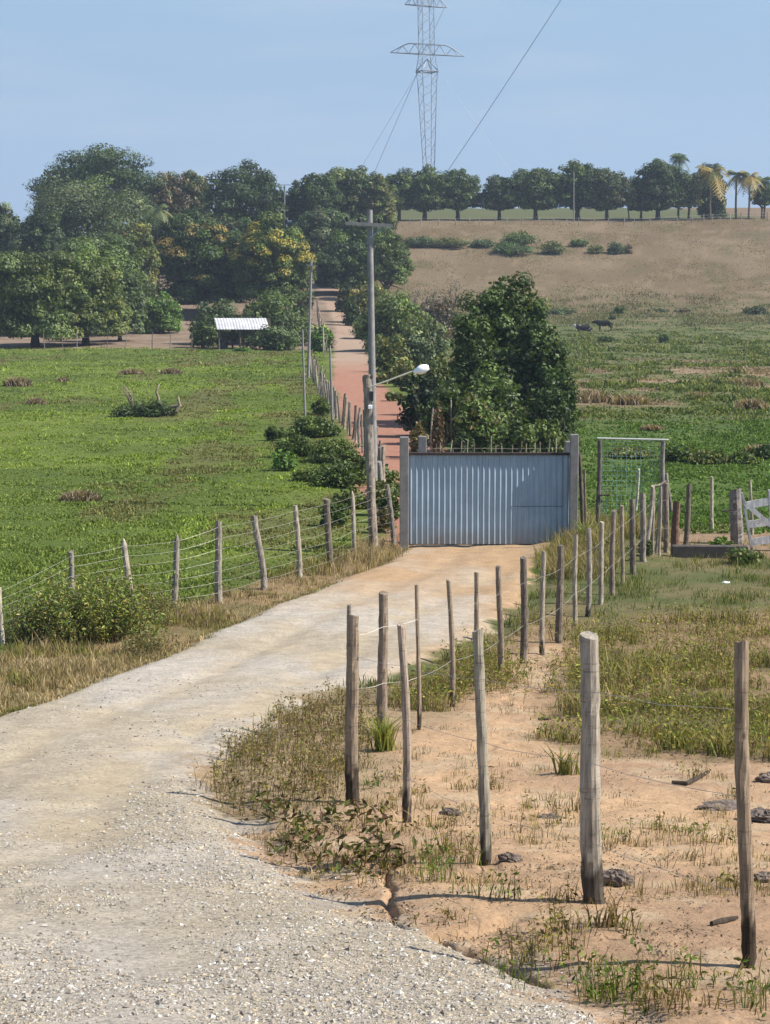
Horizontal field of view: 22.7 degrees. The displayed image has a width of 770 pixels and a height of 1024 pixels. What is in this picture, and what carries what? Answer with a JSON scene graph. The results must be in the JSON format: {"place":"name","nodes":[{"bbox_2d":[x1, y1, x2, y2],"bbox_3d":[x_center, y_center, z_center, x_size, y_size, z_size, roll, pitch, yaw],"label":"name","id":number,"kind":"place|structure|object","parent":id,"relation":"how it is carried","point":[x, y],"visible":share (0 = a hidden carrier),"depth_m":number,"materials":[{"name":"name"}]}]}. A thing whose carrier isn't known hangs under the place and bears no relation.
{"place":"outdoors","nodes":[
{"label":"outdoors","id":0,"kind":"place"},
{"bbox_2d":[0,542,567,1023],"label":"road","id":1,"kind":"structure","parent":0,"point":[296,644],"depth_m":16.28,"materials":[{"name":"soil"}]},
{"bbox_2d":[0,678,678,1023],"bbox_3d":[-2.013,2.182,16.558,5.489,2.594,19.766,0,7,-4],"label":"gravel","id":2,"kind":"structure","parent":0,"point":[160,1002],"depth_m":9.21,"materials":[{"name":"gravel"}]},
{"bbox_2d":[0,495,680,716],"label":"dry grass","id":3,"kind":"structure","parent":0,"point":[33,669],"depth_m":33.85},
{"bbox_2d":[309,276,448,547],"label":"dirt track","id":4,"kind":"structure","parent":0,"point":[350,366],"depth_m":124.32,"materials":[{"name":"soil"}]},
{"bbox_2d":[0,208,769,1023],"bbox_3d":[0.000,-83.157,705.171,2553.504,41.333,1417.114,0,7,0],"label":"ground","id":5,"kind":"structure","parent":0,"point":[654,910],"depth_m":27.77,"materials":[{"name":"soil"}]},
{"bbox_2d":[0,201,24,256],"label":"broadleaf tree","id":6,"kind":"object","parent":5,"relation":"on","point":[7,231],"visible":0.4,"depth_m":312.94,"materials":[{"name":"green plant"}]},
{"bbox_2d":[7,208,65,257],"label":"broadleaf tree","id":7,"kind":"object","parent":5,"relation":"on","point":[43,230],"visible":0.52,"depth_m":294.94,"materials":[{"name":"green plant"}]},
{"bbox_2d":[0,575,81,654],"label":"bush","id":8,"kind":"object","parent":5,"relation":"on","point":[14,625],"visible":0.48,"depth_m":31.11,"materials":[{"name":"green plant"}]},
{"bbox_2d":[0,249,95,346],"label":"broadleaf tree","id":9,"kind":"object","parent":5,"relation":"on","point":[30,285],"visible":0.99,"depth_m":204.06,"materials":[{"name":"green plant"}]},
{"bbox_2d":[57,488,104,501],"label":"dry grass clump","id":10,"kind":"object","parent":5,"relation":"on","point":[82,495],"visible":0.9,"depth_m":57.33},
{"bbox_2d":[22,176,154,254],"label":"broadleaf tree","id":11,"kind":"object","parent":5,"relation":"on","point":[77,215],"visible":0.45,"depth_m":303.72,"materials":[{"name":"green plant"}]},
{"bbox_2d":[48,247,133,344],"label":"broadleaf tree","id":12,"kind":"object","parent":5,"relation":"on","point":[112,313],"visible":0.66,"depth_m":208.55,"materials":[{"name":"green plant"}]},
{"bbox_2d":[3,553,185,647],"bbox_3d":[-4.772,1.499,31.463,3.128,1.473,3.326,-3,7,-21],"label":"bush","id":13,"kind":"object","parent":5,"relation":"on","point":[94,618],"visible":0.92,"depth_m":31.18,"materials":[{"name":"green plant"}]},
{"bbox_2d":[22,143,168,226],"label":"broadleaf tree","id":14,"kind":"object","parent":5,"relation":"on","point":[105,170],"visible":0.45,"depth_m":335.96,"materials":[{"name":"green plant"}]},
{"bbox_2d":[55,232,158,335],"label":"broadleaf tree","id":15,"kind":"object","parent":5,"relation":"on","point":[115,245],"visible":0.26,"depth_m":227.99,"materials":[{"name":"green plant"}]},
{"bbox_2d":[103,270,147,340],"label":"broadleaf tree","id":16,"kind":"object","parent":5,"relation":"on","point":[133,294],"visible":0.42,"depth_m":218.07,"materials":[{"name":"green plant"}]},
{"bbox_2d":[120,221,161,290],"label":"broadleaf tree","id":17,"kind":"object","parent":5,"relation":"on","point":[143,233],"visible":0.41,"depth_m":278.43,"materials":[{"name":"green plant"}]},
{"bbox_2d":[109,384,181,416],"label":"fallen tree","id":18,"kind":"object","parent":5,"relation":"on","point":[153,408],"visible":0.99,"depth_m":97.53,"materials":[{"name":"green plant"}]},
{"bbox_2d":[117,624,182,655],"bbox_3d":[-3.709,1.997,30.127,1.028,0.548,1.442,-1,7,-10],"label":"bush","id":19,"kind":"object","parent":5,"relation":"on","point":[150,639],"visible":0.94,"depth_m":30.06,"materials":[{"name":"green plant"}]},
{"bbox_2d":[108,579,193,622],"bbox_3d":[-4.411,1.642,34.130,1.847,0.691,2.485,5,8,38],"label":"bush","id":20,"kind":"object","parent":5,"relation":"on","point":[165,608],"visible":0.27,"depth_m":34.40,"materials":[{"name":"green plant"}]},
{"bbox_2d":[141,203,172,295],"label":"palm tree","id":21,"kind":"object","parent":5,"relation":"on","point":[157,213],"visible":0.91,"depth_m":284.49,"materials":[{"name":"green plant"}]},
{"bbox_2d":[143,291,186,332],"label":"bush","id":22,"kind":"object","parent":5,"relation":"on","point":[163,316],"visible":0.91,"depth_m":233.80,"materials":[{"name":"green plant"}]},
{"bbox_2d":[144,170,191,221],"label":"broadleaf tree","id":23,"kind":"object","parent":5,"relation":"on","point":[170,194],"visible":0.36,"depth_m":341.89,"materials":[{"name":"green plant"}]},
{"bbox_2d":[141,208,225,275],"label":"mango tree","id":24,"kind":"object","parent":5,"relation":"on","point":[179,222],"visible":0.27,"depth_m":286.36,"materials":[{"name":"green plant"}]},
{"bbox_2d":[171,169,215,222],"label":"broadleaf tree","id":25,"kind":"object","parent":5,"relation":"on","point":[193,187],"visible":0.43,"depth_m":343.51,"materials":[{"name":"green plant"}]},
{"bbox_2d":[0,484,395,644],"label":"wire fence","id":26,"kind":"object","parent":5,"relation":"on","point":[217,572],"visible":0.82,"depth_m":38.19,"materials":[{"name":"grey wood"}]},
{"bbox_2d":[155,221,247,310],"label":"mango tree","id":27,"kind":"object","parent":5,"relation":"on","point":[196,261],"visible":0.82,"depth_m":262.75,"materials":[{"name":"green plant"}]},
{"bbox_2d":[188,320,217,347],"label":"bush","id":28,"kind":"object","parent":5,"relation":"on","point":[203,334],"visible":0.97,"depth_m":205.65,"materials":[{"name":"green plant"}]},
{"bbox_2d":[185,298,241,343],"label":"bush","id":29,"kind":"object","parent":5,"relation":"on","point":[219,310],"visible":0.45,"depth_m":212.23,"materials":[{"name":"green plant"}]},
{"bbox_2d":[214,318,270,349],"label":"shed","id":30,"kind":"structure","parent":5,"relation":"on","point":[243,324],"depth_m":202.19,"materials":[{"name":"white metal"}]},
{"bbox_2d":[198,158,293,250],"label":"broadleaf tree","id":31,"kind":"object","parent":5,"relation":"on","point":[234,196],"visible":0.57,"depth_m":330.54,"materials":[{"name":"green plant"}]},
{"bbox_2d":[226,211,316,302],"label":"mango tree","id":32,"kind":"object","parent":5,"relation":"on","point":[284,273],"visible":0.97,"depth_m":257.10,"materials":[{"name":"green plant"}]},
{"bbox_2d":[245,324,300,350],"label":"bush","id":33,"kind":"object","parent":5,"relation":"on","point":[278,338],"visible":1,"depth_m":200.81,"materials":[{"name":"green plant"}]},
{"bbox_2d":[239,289,317,345],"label":"bush","id":34,"kind":"object","parent":5,"relation":"on","point":[270,308],"visible":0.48,"depth_m":209.79,"materials":[{"name":"green plant"}]},
{"bbox_2d":[270,449,298,470],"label":"bush","id":35,"kind":"object","parent":5,"relation":"on","point":[283,461],"visible":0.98,"depth_m":68.03,"materials":[{"name":"green plant"}]},
{"bbox_2d":[269,433,314,457],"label":"bush","id":36,"kind":"object","parent":5,"relation":"on","point":[296,444],"visible":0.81,"depth_m":73.77,"materials":[{"name":"green plant"}]},
{"bbox_2d":[285,414,341,436],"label":"bush","id":37,"kind":"object","parent":5,"relation":"on","point":[310,426],"visible":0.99,"depth_m":83.63,"materials":[{"name":"green plant"}]},
{"bbox_2d":[285,172,345,269],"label":"broadleaf tree","id":38,"kind":"object","parent":5,"relation":"on","point":[309,194],"visible":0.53,"depth_m":331.56,"materials":[{"name":"green plant"}]},
{"bbox_2d":[291,205,349,269],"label":"broadleaf tree","id":39,"kind":"object","parent":5,"relation":"on","point":[315,225],"visible":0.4,"depth_m":315.49,"materials":[{"name":"green plant"}]},
{"bbox_2d":[310,325,336,351],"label":"bush","id":40,"kind":"object","parent":5,"relation":"on","point":[316,341],"visible":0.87,"depth_m":194.75,"materials":[{"name":"green plant"}]},
{"bbox_2d":[316,500,349,526],"bbox_3d":[-1.339,0.090,50.306,0.779,0.790,0.806,-5,8,-35],"label":"bush","id":41,"kind":"object","parent":5,"relation":"on","point":[337,515],"visible":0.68,"depth_m":50.18,"materials":[{"name":"green plant"}]},
{"bbox_2d":[305,437,362,462],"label":"bush","id":42,"kind":"object","parent":5,"relation":"on","point":[330,450],"visible":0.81,"depth_m":71.71,"materials":[{"name":"green plant"}]},
{"bbox_2d":[305,459,366,487],"bbox_3d":[-1.522,-1.178,62.065,1.956,1.009,2.026,-3,7,-26],"label":"bush","id":43,"kind":"object","parent":5,"relation":"on","point":[339,473],"visible":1,"depth_m":61.84,"materials":[{"name":"green plant"}]},
{"bbox_2d":[309,242,377,288],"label":"broadleaf tree","id":44,"kind":"object","parent":5,"relation":"on","point":[340,263],"visible":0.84,"depth_m":291.18,"materials":[{"name":"green plant"}]},
{"bbox_2d":[310,349,385,489],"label":"wire fence","id":45,"kind":"object","parent":5,"relation":"on","point":[325,387],"visible":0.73,"depth_m":88.82,"materials":[{"name":"grey wood"}]},
{"bbox_2d":[331,487,366,508],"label":"bush","id":46,"kind":"object","parent":5,"relation":"on","point":[337,496],"visible":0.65,"depth_m":55.20,"materials":[{"name":"green plant"}]},
{"bbox_2d":[314,165,399,221],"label":"broadleaf tree","id":47,"kind":"object","parent":5,"relation":"on","point":[350,182],"visible":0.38,"depth_m":336.95,"materials":[{"name":"green plant"}]},
{"bbox_2d":[327,214,395,252],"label":"broadleaf tree","id":48,"kind":"object","parent":5,"relation":"on","point":[343,233],"visible":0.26,"depth_m":302.71,"materials":[{"name":"green plant"}]},
{"bbox_2d":[344,281,390,315],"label":"bush","id":49,"kind":"object","parent":5,"relation":"on","point":[359,298],"visible":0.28,"depth_m":253.30,"materials":[{"name":"green plant"}]},
{"bbox_2d":[345,210,392,478],"bbox_3d":[-0.454,-4.077,54.973,1.350,9.043,0.272,0,7,0],"label":"utility pole","id":50,"kind":"object","parent":5,"relation":"on","point":[370,224],"visible":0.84,"depth_m":54.70,"materials":[{"name":"concrete"}]},
{"bbox_2d":[357,171,398,229],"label":"broadleaf tree","id":51,"kind":"object","parent":5,"relation":"on","point":[381,200],"visible":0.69,"depth_m":336.26,"materials":[{"name":"green plant"}]},
{"bbox_2d":[0,219,769,649],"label":"pasture grass","id":52,"kind":"structure","parent":5,"relation":"on","point":[738,365],"depth_m":85.14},
{"bbox_2d":[358,709,419,752],"bbox_3d":[0.060,2.223,19.688,0.711,0.478,0.656,-3,7,-26],"label":"grass tuft","id":53,"kind":"object","parent":5,"relation":"on","point":[384,735],"visible":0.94,"depth_m":19.61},
{"bbox_2d":[362,231,416,292],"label":"broadleaf tree","id":54,"kind":"object","parent":5,"relation":"on","point":[389,258],"visible":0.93,"depth_m":283.77,"materials":[{"name":"green plant"}]},
{"bbox_2d":[348,289,432,348],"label":"bush","id":55,"kind":"object","parent":5,"relation":"on","point":[396,314],"visible":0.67,"depth_m":193.63,"materials":[{"name":"green plant"}]},
{"bbox_2d":[375,333,410,371],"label":"bush","id":56,"kind":"object","parent":5,"relation":"on","point":[387,354],"visible":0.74,"depth_m":149.05,"materials":[{"name":"green plant"}]},
{"bbox_2d":[362,364,428,548],"bbox_3d":[0.247,-0.989,44.311,1.549,4.835,0.295,1,7,5],"label":"street lamp","id":57,"kind":"object","parent":5,"relation":"on","point":[368,392],"visible":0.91,"depth_m":44.21,"materials":[{"name":"grey wood"}]},
{"bbox_2d":[385,171,417,219],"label":"mango tree","id":58,"kind":"object","parent":5,"relation":"on","point":[393,180],"visible":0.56,"depth_m":365.43,"materials":[{"name":"green plant"}]},
{"bbox_2d":[385,357,419,386],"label":"bush","id":59,"kind":"object","parent":5,"relation":"on","point":[396,370],"visible":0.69,"depth_m":127.39,"materials":[{"name":"green plant"}]},
{"bbox_2d":[400,436,408,549],"bbox_3d":[0.445,-0.340,44.802,0.208,2.836,0.200,0,7,0],"label":"concrete post","id":60,"kind":"object","parent":5,"relation":"on","point":[404,490],"visible":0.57,"depth_m":44.69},
{"bbox_2d":[409,452,569,544],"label":"metal gate","id":61,"kind":"structure","parent":60,"relation":"attached to","point":[488,498],"depth_m":44.95,"materials":[{"name":"metal"}]},
{"bbox_2d":[395,373,439,431],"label":"bush","id":62,"kind":"object","parent":5,"relation":"on","point":[413,399],"visible":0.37,"depth_m":83.70,"materials":[{"name":"green plant"}]},
{"bbox_2d":[393,313,450,366],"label":"bush","id":63,"kind":"object","parent":5,"relation":"on","point":[425,345],"visible":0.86,"depth_m":160.18,"materials":[{"name":"green plant"}]},
{"bbox_2d":[396,163,448,219],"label":"mango tree","id":64,"kind":"object","parent":5,"relation":"on","point":[424,200],"visible":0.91,"depth_m":365.87,"materials":[{"name":"green plant"}]},
{"bbox_2d":[375,272,474,326],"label":"bare tree","id":65,"kind":"object","parent":5,"relation":"on","point":[432,296],"visible":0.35,"depth_m":232.54,"materials":[{"name":"plant"}]},
{"bbox_2d":[401,399,461,451],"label":"bush","id":66,"kind":"object","parent":5,"relation":"on","point":[437,433],"visible":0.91,"depth_m":73.02,"materials":[{"name":"green plant"}]},
{"bbox_2d":[399,378,472,444],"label":"bush","id":67,"kind":"object","parent":5,"relation":"on","point":[448,394],"visible":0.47,"depth_m":79.66,"materials":[{"name":"green plant"}]},
{"bbox_2d":[417,352,460,399],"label":"bush","id":68,"kind":"object","parent":5,"relation":"on","point":[437,371],"visible":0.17,"depth_m":97.61,"materials":[{"name":"green plant"}]},
{"bbox_2d":[419,293,465,341],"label":"bush","id":69,"kind":"object","parent":5,"relation":"on","point":[438,314],"visible":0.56,"depth_m":220.18,"materials":[{"name":"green plant"}]},
{"bbox_2d":[438,168,482,219],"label":"mango tree","id":70,"kind":"object","parent":5,"relation":"on","point":[462,193],"visible":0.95,"depth_m":367.32,"materials":[{"name":"green plant"}]},
{"bbox_2d":[440,393,500,451],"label":"bush","id":71,"kind":"object","parent":5,"relation":"on","point":[482,429],"visible":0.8,"depth_m":75.72,"materials":[{"name":"green plant"}]},
{"bbox_2d":[448,306,498,389],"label":"broadleaf tree","id":72,"kind":"object","parent":5,"relation":"on","point":[472,351],"visible":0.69,"depth_m":89.31,"materials":[{"name":"green plant"}]},
{"bbox_2d":[191,604,769,1018],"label":"weeds","id":73,"kind":"object","parent":5,"relation":"on","point":[316,763],"visible":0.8,"depth_m":16.27,"materials":[{"name":"green plant"}]},
{"bbox_2d":[449,358,529,435],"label":"bush","id":74,"kind":"object","parent":5,"relation":"on","point":[493,389],"visible":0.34,"depth_m":79.35,"materials":[{"name":"green plant"}]},
{"bbox_2d":[476,174,521,219],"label":"mango tree","id":75,"kind":"object","parent":5,"relation":"on","point":[498,194],"visible":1,"depth_m":365.55,"materials":[{"name":"green plant"}]},
{"bbox_2d":[455,270,551,370],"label":"broadleaf tree","id":76,"kind":"object","parent":5,"relation":"on","point":[499,308],"visible":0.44,"depth_m":90.87,"materials":[{"name":"green plant"}]},
{"bbox_2d":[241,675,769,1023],"bbox_3d":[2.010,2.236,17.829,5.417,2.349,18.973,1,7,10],"label":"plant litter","id":77,"kind":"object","parent":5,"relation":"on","point":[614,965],"visible":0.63,"depth_m":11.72,"materials":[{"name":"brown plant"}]},
{"bbox_2d":[469,346,542,423],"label":"broadleaf tree","id":78,"kind":"object","parent":5,"relation":"on","point":[501,354],"visible":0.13,"depth_m":88.31,"materials":[{"name":"green plant"}]},
{"bbox_2d":[243,534,769,901],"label":"ground cover","id":79,"kind":"object","parent":5,"relation":"on","point":[692,734],"visible":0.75,"depth_m":23.82,"materials":[{"name":"green plant"}]},
{"bbox_2d":[346,483,669,729],"bbox_3d":[3.141,1.055,32.300,0.651,3.053,24.082,2,7,16],"label":"wire fence","id":80,"kind":"object","parent":5,"relation":"on","point":[382,676],"visible":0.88,"depth_m":29.74,"materials":[{"name":"grey wood"}]},
{"bbox_2d":[488,413,544,451],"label":"bush","id":81,"kind":"object","parent":5,"relation":"on","point":[522,434],"visible":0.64,"depth_m":69.83,"materials":[{"name":"green plant"}]},
{"bbox_2d":[510,167,561,219],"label":"mango tree","id":82,"kind":"object","parent":5,"relation":"on","point":[533,196],"visible":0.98,"depth_m":366.13,"materials":[{"name":"green plant"}]},
{"bbox_2d":[507,308,569,410],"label":"broadleaf tree","id":83,"kind":"object","parent":5,"relation":"on","point":[534,344],"visible":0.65,"depth_m":87.20,"materials":[{"name":"green plant"}]},
{"bbox_2d":[530,418,566,451],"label":"bush","id":84,"kind":"object","parent":5,"relation":"on","point":[549,430],"visible":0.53,"depth_m":70.70,"materials":[{"name":"green plant"}]},
{"bbox_2d":[523,384,575,443],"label":"bush","id":85,"kind":"object","parent":5,"relation":"on","point":[549,405],"visible":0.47,"depth_m":78.76,"materials":[{"name":"green plant"}]},
{"bbox_2d":[344,615,756,968],"bbox_3d":[0.700,1.704,12.842,0.302,2.984,7.248,-2,7,-16],"label":"wire fence","id":86,"kind":"object","parent":5,"relation":"on","point":[592,877],"visible":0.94,"depth_m":11.15,"materials":[{"name":"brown wood"}]},
{"bbox_2d":[525,367,580,433],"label":"bush","id":87,"kind":"object","parent":5,"relation":"on","point":[571,389],"visible":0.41,"depth_m":83.66,"materials":[{"name":"green plant"}]},
{"bbox_2d":[541,739,579,774],"bbox_3d":[1.697,2.291,17.797,0.384,0.324,0.494,-6,9,-42],"label":"grass tuft","id":88,"kind":"object","parent":5,"relation":"on","point":[566,769],"visible":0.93,"depth_m":17.78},
{"bbox_2d":[569,434,578,537],"bbox_3d":[4.405,-0.372,44.834,0.193,2.892,0.190,0,7,0],"label":"concrete post","id":89,"kind":"object","parent":5,"relation":"on","point":[573,478],"visible":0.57,"depth_m":44.70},
{"bbox_2d":[550,158,611,219],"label":"mango tree","id":90,"kind":"object","parent":5,"relation":"on","point":[583,174],"visible":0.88,"depth_m":366.38,"materials":[{"name":"green plant"}]},
{"bbox_2d":[585,167,629,219],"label":"mango tree","id":91,"kind":"object","parent":5,"relation":"on","point":[613,182],"visible":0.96,"depth_m":365.24,"materials":[{"name":"green plant"}]},
{"bbox_2d":[582,884,638,929],"bbox_3d":[1.214,2.171,10.443,0.353,0.226,0.323,-5,8,-36],"label":"grass tuft","id":92,"kind":"object","parent":5,"relation":"on","point":[611,912],"visible":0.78,"depth_m":10.44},
{"bbox_2d":[603,868,633,886],"bbox_3d":[1.417,2.247,11.808,0.241,0.115,0.145,3,7,21],"label":"rock","id":93,"kind":"object","parent":5,"relation":"on","point":[615,876],"visible":0.89,"depth_m":11.76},
{"bbox_2d":[602,445,657,458],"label":"bush","id":94,"kind":"object","parent":5,"relation":"on","point":[615,452],"visible":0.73,"depth_m":73.60,"materials":[{"name":"green plant"}]},
{"bbox_2d":[595,437,668,528],"bbox_3d":[6.009,-0.473,46.747,1.773,2.694,0.149,0,7,0],"label":"netted frame","id":95,"kind":"object","parent":5,"relation":"on","point":[661,475],"visible":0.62,"depth_m":46.68,"materials":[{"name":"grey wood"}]},
{"bbox_2d":[627,158,690,219],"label":"mango tree","id":96,"kind":"object","parent":5,"relation":"on","point":[663,186],"visible":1,"depth_m":365.87,"materials":[{"name":"green plant"}]},
{"bbox_2d":[675,170,703,219],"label":"young tree","id":97,"kind":"object","parent":5,"relation":"on","point":[695,198],"visible":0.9,"depth_m":369.20,"materials":[{"name":"green plant"}]},
{"bbox_2d":[682,449,731,464],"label":"bush","id":98,"kind":"object","parent":5,"relation":"on","point":[705,457],"visible":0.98,"depth_m":70.88,"materials":[{"name":"green plant"}]},
{"bbox_2d":[671,545,747,558],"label":"wall","id":99,"kind":"structure","parent":5,"relation":"on","point":[683,551],"depth_m":43.16,"materials":[{"name":"concrete"}]},
{"bbox_2d":[688,165,731,219],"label":"palm tree","id":100,"kind":"object","parent":5,"relation":"on","point":[712,177],"visible":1,"depth_m":366.51,"materials":[{"name":"yellow plant"}]},
{"bbox_2d":[694,162,726,218],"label":"broadleaf tree","id":101,"kind":"object","parent":5,"relation":"on","point":[705,197],"visible":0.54,"depth_m":371.36,"materials":[{"name":"green plant"}]},
{"bbox_2d":[729,488,743,544],"bbox_3d":[8.450,0.241,46.086,0.396,1.647,0.370,0,7,0],"label":"gate post","id":102,"kind":"object","parent":5,"relation":"on","point":[736,525],"visible":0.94,"depth_m":45.94,"materials":[{"name":"grey wood"}]},
{"bbox_2d":[725,546,763,564],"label":"bush","id":103,"kind":"object","parent":5,"relation":"on","point":[746,555],"visible":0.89,"depth_m":42.25,"materials":[{"name":"green plant"}]},
{"bbox_2d":[721,490,769,551],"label":"rail gate","id":104,"kind":"structure","parent":5,"relation":"on","point":[762,520],"depth_m":44.31,"materials":[{"name":"wood"}]},
{"bbox_2d":[736,171,765,218],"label":"palm tree","id":105,"kind":"object","parent":5,"relation":"on","point":[749,179],"visible":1,"depth_m":368.39,"materials":[{"name":"yellow plant"}]},
{"bbox_2d":[0,0,769,232],"label":"sky","id":106,"kind":"structure","parent":0,"point":[295,89],"materials":[{"name":"blue"}]},
{"bbox_2d":[364,0,537,211],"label":"lattice tower","id":107,"kind":"structure","parent":0,"point":[430,71],"depth_m":421.10,"materials":[{"name":"metal"}]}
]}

